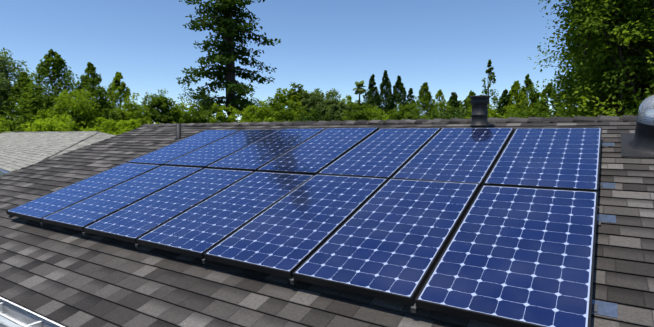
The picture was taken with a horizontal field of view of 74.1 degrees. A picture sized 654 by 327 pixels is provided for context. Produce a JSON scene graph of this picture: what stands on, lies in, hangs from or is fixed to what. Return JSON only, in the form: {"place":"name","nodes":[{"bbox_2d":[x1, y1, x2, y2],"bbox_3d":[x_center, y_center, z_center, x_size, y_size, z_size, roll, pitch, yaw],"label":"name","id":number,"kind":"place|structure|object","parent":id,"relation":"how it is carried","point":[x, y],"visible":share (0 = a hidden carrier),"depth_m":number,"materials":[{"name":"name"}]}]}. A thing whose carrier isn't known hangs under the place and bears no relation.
{"place":"outdoors","nodes":[
{"label":"outdoors","id":0,"kind":"place"},
{"bbox_2d":[0,0,575,123],"label":"sky","id":1,"kind":"structure","parent":0,"point":[447,45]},
{"label":"ground","id":2,"kind":"structure","parent":0,"visible":0},
{"bbox_2d":[0,117,15,131],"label":"bright hedge","id":3,"kind":"object","parent":2,"relation":"on","point":[1,120],"depth_m":29.75,"materials":[{"name":"green plant"}]},
{"bbox_2d":[0,73,19,118],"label":"tree","id":4,"kind":"object","parent":2,"relation":"on","point":[4,95],"visible":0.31,"depth_m":32.95,"materials":[{"name":"green plant"}]},
{"bbox_2d":[0,72,36,127],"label":"conifer tree","id":5,"kind":"object","parent":2,"relation":"on","point":[17,90],"visible":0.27,"depth_m":32.61,"materials":[{"name":"green plant"}]},
{"bbox_2d":[7,115,45,132],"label":"bright hedge","id":6,"kind":"object","parent":2,"relation":"on","point":[31,128],"visible":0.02,"depth_m":25.49,"materials":[{"name":"green plant"}]},
{"bbox_2d":[0,87,53,132],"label":"tree","id":7,"kind":"object","parent":2,"relation":"on","point":[17,122],"visible":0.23,"depth_m":27.73,"materials":[{"name":"green plant"}]},
{"bbox_2d":[0,47,57,109],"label":"birch tree","id":8,"kind":"object","parent":2,"relation":"on","point":[11,70],"visible":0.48,"depth_m":43.38,"materials":[{"name":"green plant"}]},
{"bbox_2d":[0,299,59,326],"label":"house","id":9,"kind":"structure","parent":2,"relation":"on","point":[30,313],"depth_m":3.12,"materials":[{"name":"silver metal"}]},
{"bbox_2d":[0,122,653,326],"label":"roof shingles","id":10,"kind":"object","parent":9,"relation":"on","point":[66,277],"visible":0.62,"depth_m":3.12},
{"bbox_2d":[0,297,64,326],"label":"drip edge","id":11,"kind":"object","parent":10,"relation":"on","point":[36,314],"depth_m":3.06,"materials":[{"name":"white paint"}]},
{"bbox_2d":[174,124,181,139],"bbox_3d":[-2.619,-0.554,7.641,0.200,0.300,0.200,3,5,32],"label":"plumbing vent","id":12,"kind":"object","parent":10,"relation":"on","point":[178,131],"visible":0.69,"depth_m":7.60,"materials":[{"name":"grey metal"}]},
{"bbox_2d":[8,144,603,312],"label":"mounting brackets","id":13,"kind":"object","parent":10,"relation":"on","point":[414,308],"visible":0.02,"depth_m":2.85,"materials":[{"name":"grey metal"}]},
{"bbox_2d":[6,162,160,221],"bbox_3d":[-2.929,0.302,5.345,0.798,0.046,1.559,3,22,32],"label":"solar panel","id":14,"kind":"object","parent":13,"relation":"on","point":[37,209],"visible":0.88,"depth_m":5.21,"materials":[{"name":"blue"}]},
{"bbox_2d":[41,165,203,231],"bbox_3d":[-2.239,0.333,4.906,0.798,0.047,1.559,2,22,33],"label":"solar panel","id":15,"kind":"object","parent":13,"relation":"on","point":[80,215],"visible":0.85,"depth_m":4.75,"materials":[{"name":"blue"}]},
{"bbox_2d":[83,168,253,243],"bbox_3d":[-1.549,0.366,4.468,0.798,0.046,1.559,3,22,32],"label":"solar panel","id":16,"kind":"object","parent":13,"relation":"on","point":[132,223],"visible":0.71,"depth_m":4.30,"materials":[{"name":"blue"}]},
{"bbox_2d":[127,130,239,165],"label":"solar panel","id":17,"kind":"object","parent":13,"relation":"on","point":[170,152],"visible":0.85,"depth_m":6.47,"materials":[{"name":"blue"}]},
{"bbox_2d":[163,129,279,167],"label":"solar panel","id":18,"kind":"object","parent":13,"relation":"on","point":[209,154],"visible":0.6,"depth_m":6.02,"materials":[{"name":"blue"}]},
{"bbox_2d":[136,171,313,258],"bbox_3d":[-0.860,0.397,4.029,0.798,0.046,1.559,3,22,32],"label":"solar panel","id":19,"kind":"object","parent":13,"relation":"on","point":[199,230],"visible":0.9,"depth_m":3.85,"materials":[{"name":"blue"}]},
{"bbox_2d":[206,128,325,171],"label":"solar panel","id":20,"kind":"object","parent":13,"relation":"on","point":[255,156],"visible":0.79,"depth_m":5.57,"materials":[{"name":"blue"}]},
{"bbox_2d":[204,174,387,278],"bbox_3d":[-0.171,0.422,3.588,0.798,0.046,1.559,2,22,32],"label":"solar panel","id":21,"kind":"object","parent":13,"relation":"on","point":[288,235],"visible":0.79,"depth_m":3.39,"materials":[{"name":"blue"}]},
{"bbox_2d":[257,127,378,174],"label":"solar panel","id":22,"kind":"object","parent":13,"relation":"on","point":[317,153],"visible":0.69,"depth_m":5.12,"materials":[{"name":"blue"}]},
{"bbox_2d":[317,128,440,179],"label":"solar panel","id":23,"kind":"object","parent":13,"relation":"on","point":[388,153],"visible":0.81,"depth_m":4.69,"materials":[{"name":"blue"}]},
{"bbox_2d":[292,178,479,304],"bbox_3d":[0.518,0.451,3.149,0.798,0.046,1.559,2,22,33],"label":"solar panel","id":24,"kind":"object","parent":13,"relation":"on","point":[389,239],"visible":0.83,"depth_m":2.93,"materials":[{"name":"blue"}]},
{"bbox_2d":[391,128,513,187],"bbox_3d":[1.328,-0.111,4.382,0.798,0.047,1.559,3,23,32],"label":"solar panel","id":25,"kind":"object","parent":13,"relation":"on","point":[469,155],"visible":0.79,"depth_m":4.24,"materials":[{"name":"blue"}]},
{"bbox_2d":[415,185,597,326],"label":"solar panel","id":26,"kind":"object","parent":13,"relation":"on","point":[511,256],"visible":0.96,"depth_m":2.48,"materials":[{"name":"blue"}]},
{"bbox_2d":[483,127,601,190],"bbox_3d":[2.018,-0.078,3.944,0.798,0.047,1.559,2,22,33],"label":"solar panel","id":27,"kind":"object","parent":13,"relation":"on","point":[560,158],"visible":0.96,"depth_m":3.78,"materials":[{"name":"blue"}]},
{"bbox_2d":[140,115,636,126],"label":"ridge cap shingles","id":28,"kind":"object","parent":10,"relation":"on","point":[581,119],"visible":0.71,"depth_m":6.04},
{"bbox_2d":[469,95,490,127],"bbox_3d":[1.878,-0.602,5.328,0.420,0.458,0.420,3,5,32],"label":"vent pipe","id":29,"kind":"object","parent":10,"relation":"on","point":[479,103],"visible":0.83,"depth_m":5.25,"materials":[{"name":"black metal"}]},
{"bbox_2d":[591,142,617,318],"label":"mount flashings","id":30,"kind":"object","parent":10,"relation":"on","point":[608,309],"visible":0.12,"depth_m":2.24,"materials":[{"name":"grey metal"}]},
{"bbox_2d":[620,94,653,157],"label":"tubular skylight","id":31,"kind":"object","parent":10,"relation":"on","point":[639,142],"visible":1,"depth_m":3.91,"materials":[{"name":"grey metal"}]},
{"bbox_2d":[14,49,79,131],"bbox_3d":[-18.055,-2.739,29.080,5.139,9.768,5.100,3,5,32],"label":"conifer tree","id":32,"kind":"object","parent":2,"relation":"on","point":[56,71],"visible":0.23,"depth_m":28.40,"materials":[{"name":"green plant"}]},
{"bbox_2d":[30,114,70,132],"bbox_3d":[-13.892,0.027,22.586,2.783,5.171,2.455,3,5,32],"label":"bright hedge","id":33,"kind":"object","parent":2,"relation":"on","point":[41,126],"visible":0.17,"depth_m":21.88,"materials":[{"name":"green plant"}]},
{"bbox_2d":[0,131,116,175],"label":"neighboring roof","id":34,"kind":"structure","parent":2,"relation":"on","point":[19,150],"depth_m":13.91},
{"bbox_2d":[35,89,101,131],"bbox_3d":[-14.331,-0.907,24.598,3.222,6.752,3.717,3,5,32],"label":"tree","id":35,"kind":"object","parent":2,"relation":"on","point":[86,118],"visible":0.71,"depth_m":24.29,"materials":[{"name":"green plant"}]},
{"bbox_2d":[53,115,86,130],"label":"bright hedge","id":36,"kind":"object","parent":2,"relation":"on","point":[65,127],"visible":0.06,"depth_m":20.79,"materials":[{"name":"green plant"}]},
{"bbox_2d":[67,62,114,125],"bbox_3d":[-14.805,-2.054,27.516,3.462,8.611,3.598,3,5,32],"label":"conifer tree","id":37,"kind":"object","parent":2,"relation":"on","point":[94,80],"visible":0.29,"depth_m":26.96,"materials":[{"name":"green plant"}]},
{"bbox_2d":[77,117,126,134],"bbox_3d":[-11.986,0.032,23.304,3.207,5.062,2.927,0,4,-5],"label":"bright hedge","id":38,"kind":"object","parent":2,"relation":"on","point":[104,129],"visible":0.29,"depth_m":23.16,"materials":[{"name":"green plant"}]},
{"bbox_2d":[91,93,123,130],"bbox_3d":[-13.836,-1.146,27.195,3.748,6.888,4.048,-1,4,-10],"label":"tree","id":39,"kind":"object","parent":2,"relation":"on","point":[114,111],"visible":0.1,"depth_m":26.94,"materials":[{"name":"green plant"}]},
{"bbox_2d":[105,72,138,115],"bbox_3d":[-15.929,-2.565,33.085,3.582,8.858,3.761,3,5,32],"label":"conifer tree","id":40,"kind":"object","parent":2,"relation":"on","point":[120,95],"visible":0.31,"depth_m":32.69,"materials":[{"name":"green plant"}]},
{"bbox_2d":[111,118,140,131],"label":"bright hedge","id":41,"kind":"object","parent":2,"relation":"on","point":[129,125],"visible":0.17,"depth_m":24.53,"materials":[{"name":"green plant"}]},
{"bbox_2d":[106,92,151,127],"bbox_3d":[-12.550,-1.171,28.012,2.656,6.813,3.588,1,4,8],"label":"tree","id":42,"kind":"object","parent":2,"relation":"on","point":[130,114],"visible":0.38,"depth_m":27.86,"materials":[{"name":"green plant"}]},
{"bbox_2d":[135,104,152,123],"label":"tree","id":43,"kind":"object","parent":2,"relation":"on","point":[147,115],"visible":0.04,"depth_m":30.26,"materials":[{"name":"green plant"}]},
{"bbox_2d":[140,89,181,123],"bbox_3d":[-13.329,-1.966,33.267,4.572,7.655,3.351,-2,4,-21],"label":"feathery tree","id":44,"kind":"object","parent":2,"relation":"on","point":[164,114],"visible":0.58,"depth_m":32.61,"materials":[{"name":"green plant"}]},
{"bbox_2d":[170,98,197,123],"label":"feathery tree","id":45,"kind":"object","parent":2,"relation":"on","point":[179,109],"visible":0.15,"depth_m":33.01,"materials":[{"name":"green plant"}]},
{"bbox_2d":[179,102,216,123],"bbox_3d":[-9.014,-1.234,31.481,3.279,6.438,3.034,0,4,2],"label":"bush","id":46,"kind":"object","parent":2,"relation":"on","point":[194,117],"visible":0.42,"depth_m":30.79,"materials":[{"name":"green plant"}]},
{"bbox_2d":[177,83,226,117],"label":"tree","id":47,"kind":"object","parent":2,"relation":"on","point":[198,97],"visible":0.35,"depth_m":41.19,"materials":[{"name":"green plant"}]},
{"bbox_2d":[210,103,236,122],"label":"bush","id":48,"kind":"object","parent":2,"relation":"on","point":[220,117],"visible":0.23,"depth_m":29.63,"materials":[{"name":"green plant"}]},
{"bbox_2d":[176,0,280,120],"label":"redwood tree","id":49,"kind":"object","parent":2,"relation":"on","point":[229,28],"visible":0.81,"depth_m":34.91,"materials":[{"name":"green plant"}]},
{"bbox_2d":[227,107,255,122],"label":"bush","id":50,"kind":"object","parent":2,"relation":"on","point":[244,117],"visible":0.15,"depth_m":28.93,"materials":[{"name":"green plant"}]},
{"bbox_2d":[247,93,263,106],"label":"tree","id":51,"kind":"object","parent":2,"relation":"on","point":[251,95],"visible":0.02,"depth_m":42.72,"materials":[{"name":"green plant"}]},
{"bbox_2d":[246,99,280,122],"bbox_3d":[-4.061,-0.951,27.937,2.529,6.353,2.576,3,5,32],"label":"bush","id":52,"kind":"object","parent":2,"relation":"on","point":[264,112],"visible":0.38,"depth_m":27.44,"materials":[{"name":"green plant"}]},
{"bbox_2d":[256,97,284,117],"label":"tree","id":53,"kind":"object","parent":2,"relation":"on","point":[274,104],"visible":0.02,"depth_m":33.02,"materials":[{"name":"green plant"}]},
{"bbox_2d":[270,88,301,121],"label":"tree","id":54,"kind":"object","parent":2,"relation":"on","point":[281,97],"visible":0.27,"depth_m":34.01,"materials":[{"name":"green plant"}]},
{"bbox_2d":[268,101,306,121],"bbox_3d":[-2.730,-1.131,30.292,3.441,6.395,3.072,-3,5,-33],"label":"bush","id":55,"kind":"object","parent":2,"relation":"on","point":[285,115],"visible":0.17,"depth_m":29.86,"materials":[{"name":"green plant"}]},
{"bbox_2d":[289,82,325,112],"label":"tree","id":56,"kind":"object","parent":2,"relation":"on","point":[299,92],"visible":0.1,"depth_m":34.93,"materials":[{"name":"green plant"}]},
{"bbox_2d":[294,105,323,121],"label":"bush","id":57,"kind":"object","parent":2,"relation":"on","point":[305,111],"visible":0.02,"depth_m":32.47,"materials":[{"name":"green plant"}]},
{"bbox_2d":[293,107,337,121],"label":"bush","id":58,"kind":"object","parent":2,"relation":"on","point":[326,118],"visible":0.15,"depth_m":28.71,"materials":[{"name":"green plant"}]},
{"bbox_2d":[298,88,341,120],"bbox_3d":[-0.369,-2.061,34.217,3.878,7.702,3.578,-3,5,-38],"label":"tree","id":59,"kind":"object","parent":2,"relation":"on","point":[309,101],"visible":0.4,"depth_m":33.33,"materials":[{"name":"green plant"}]},
{"bbox_2d":[323,90,340,120],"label":"tree","id":60,"kind":"object","parent":2,"relation":"on","point":[334,101],"visible":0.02,"depth_m":34.80,"materials":[{"name":"green plant"}]},
{"bbox_2d":[322,100,357,120],"bbox_3d":[1.122,-1.339,31.668,3.015,6.625,2.785,-1,4,-13],"label":"bush","id":61,"kind":"object","parent":2,"relation":"on","point":[342,105],"visible":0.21,"depth_m":31.10,"materials":[{"name":"green plant"}]},
{"bbox_2d":[339,94,354,112],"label":"tree","id":62,"kind":"object","parent":2,"relation":"on","point":[349,98],"visible":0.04,"depth_m":36.51,"materials":[{"name":"green plant"}]},
{"bbox_2d":[353,80,365,100],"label":"tree","id":63,"kind":"object","parent":2,"relation":"on","point":[358,89],"visible":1,"depth_m":103.06,"materials":[{"name":"green plant"}]},
{"bbox_2d":[341,102,381,120],"bbox_3d":[1.802,-0.886,28.187,3.719,6.233,3.918,3,5,32],"label":"bush","id":64,"kind":"object","parent":2,"relation":"on","point":[359,115],"visible":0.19,"depth_m":27.21,"materials":[{"name":"green plant"}]},
{"bbox_2d":[341,107,384,120],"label":"bush","id":65,"kind":"object","parent":2,"relation":"on","point":[382,116],"visible":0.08,"depth_m":30.51,"materials":[{"name":"green plant"}]},
{"bbox_2d":[355,98,375,115],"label":"tree","id":66,"kind":"object","parent":2,"relation":"on","point":[370,101],"visible":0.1,"depth_m":33.20,"materials":[{"name":"green plant"}]},
{"bbox_2d":[362,74,383,118],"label":"cypress tree","id":67,"kind":"object","parent":2,"relation":"on","point":[377,98],"visible":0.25,"depth_m":40.11,"materials":[{"name":"green plant"}]},
{"bbox_2d":[373,107,394,119],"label":"bush","id":68,"kind":"object","parent":2,"relation":"on","point":[386,116],"visible":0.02,"depth_m":32.66,"materials":[{"name":"green plant"}]},
{"bbox_2d":[377,70,396,114],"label":"cypress tree","id":69,"kind":"object","parent":2,"relation":"on","point":[385,85],"visible":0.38,"depth_m":40.68,"materials":[{"name":"green plant"}]},
{"bbox_2d":[385,75,407,118],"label":"cypress tree","id":70,"kind":"object","parent":2,"relation":"on","point":[399,92],"visible":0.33,"depth_m":41.10,"materials":[{"name":"green plant"}]},
{"bbox_2d":[389,101,423,119],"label":"bush","id":71,"kind":"object","parent":2,"relation":"on","point":[407,112],"visible":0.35,"depth_m":28.32,"materials":[{"name":"green plant"}]},
{"bbox_2d":[405,88,414,109],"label":"cypress tree","id":72,"kind":"object","parent":2,"relation":"on","point":[409,96],"visible":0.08,"depth_m":41.82,"materials":[{"name":"green plant"}]},
{"bbox_2d":[411,82,440,118],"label":"pointed tree","id":73,"kind":"object","parent":2,"relation":"on","point":[424,100],"visible":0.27,"depth_m":33.52,"materials":[{"name":"green plant"}]},
{"bbox_2d":[413,104,442,119],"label":"bush","id":74,"kind":"object","parent":2,"relation":"on","point":[423,115],"depth_m":30.25,"materials":[{"name":"green plant"}]},
{"bbox_2d":[428,89,453,117],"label":"pointed tree","id":75,"kind":"object","parent":2,"relation":"on","point":[439,94],"visible":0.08,"depth_m":34.38,"materials":[{"name":"green plant"}]},
{"bbox_2d":[431,106,468,119],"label":"bush","id":76,"kind":"object","parent":2,"relation":"on","point":[453,116],"visible":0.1,"depth_m":26.55,"materials":[{"name":"green plant"}]},
{"bbox_2d":[439,108,468,118],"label":"bush","id":77,"kind":"object","parent":2,"relation":"on","point":[452,114],"visible":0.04,"depth_m":28.37,"materials":[{"name":"green plant"}]},
{"bbox_2d":[445,92,465,118],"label":"pointed tree","id":78,"kind":"object","parent":2,"relation":"on","point":[453,101],"visible":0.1,"depth_m":34.94,"materials":[{"name":"green plant"}]},
{"bbox_2d":[453,90,475,117],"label":"pointed tree","id":79,"kind":"object","parent":2,"relation":"on","point":[466,104],"visible":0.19,"depth_m":32.83,"materials":[{"name":"green plant"}]},
{"bbox_2d":[464,104,501,118],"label":"bush","id":80,"kind":"object","parent":2,"relation":"on","point":[492,113],"visible":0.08,"depth_m":27.27,"materials":[{"name":"green plant"}]},
{"bbox_2d":[481,59,499,111],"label":"tall sparse tree","id":81,"kind":"object","parent":2,"relation":"on","point":[491,74],"visible":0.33,"depth_m":38.77,"materials":[{"name":"green plant"}]},
{"bbox_2d":[495,89,515,117],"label":"pointed tree","id":82,"kind":"object","parent":2,"relation":"on","point":[504,97],"visible":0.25,"depth_m":32.86,"materials":[{"name":"green plant"}]},
{"bbox_2d":[501,105,519,118],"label":"bush","id":83,"kind":"object","parent":2,"relation":"on","point":[511,110],"visible":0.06,"depth_m":28.72,"materials":[{"name":"green plant"}]},
{"bbox_2d":[497,108,529,117],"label":"bush","id":84,"kind":"object","parent":2,"relation":"on","point":[524,114],"visible":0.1,"depth_m":24.87,"materials":[{"name":"green plant"}]},
{"bbox_2d":[500,80,531,115],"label":"pointed tree","id":85,"kind":"object","parent":2,"relation":"on","point":[518,99],"visible":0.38,"depth_m":32.39,"materials":[{"name":"green plant"}]},
{"bbox_2d":[515,74,538,116],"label":"pointed tree","id":86,"kind":"object","parent":2,"relation":"on","point":[528,88],"visible":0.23,"depth_m":32.99,"materials":[{"name":"green plant"}]},
{"bbox_2d":[517,102,549,117],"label":"bush","id":87,"kind":"object","parent":2,"relation":"on","point":[534,113],"visible":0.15,"depth_m":27.37,"materials":[{"name":"green plant"}]},
{"bbox_2d":[531,92,550,114],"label":"pointed tree","id":88,"kind":"object","parent":2,"relation":"on","point":[537,97],"visible":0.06,"depth_m":32.90,"materials":[{"name":"green plant"}]},
{"bbox_2d":[530,82,557,115],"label":"pointed tree","id":89,"kind":"object","parent":2,"relation":"on","point":[545,97],"visible":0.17,"depth_m":30.92,"materials":[{"name":"green plant"}]},
{"bbox_2d":[538,105,557,116],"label":"bush","id":90,"kind":"object","parent":2,"relation":"on","point":[553,108],"visible":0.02,"depth_m":29.18,"materials":[{"name":"green plant"}]},
{"bbox_2d":[555,98,610,116],"bbox_3d":[15.024,-0.931,25.606,3.425,6.680,3.317,3,5,32],"label":"shrub","id":91,"kind":"object","parent":2,"relation":"on","point":[557,113],"visible":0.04,"depth_m":25.62,"materials":[{"name":"green plant"}]},
{"bbox_2d":[528,0,653,117],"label":"tree","id":92,"kind":"object","parent":2,"relation":"on","point":[617,71],"visible":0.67,"depth_m":15.32,"materials":[{"name":"green plant"}]},
{"bbox_3d":[-1.349,2.533,1.308,11.530,2.540,3.250,3,5,32],"label":"conservatory","id":93,"kind":"object","parent":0,"visible":0},
{"bbox_2d":[0,300,57,326],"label":"eave gutter","id":94,"kind":"object","parent":93,"relation":"on","point":[11,315],"visible":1,"depth_m":3.12,"materials":[{"name":"white paint"}]}
]}

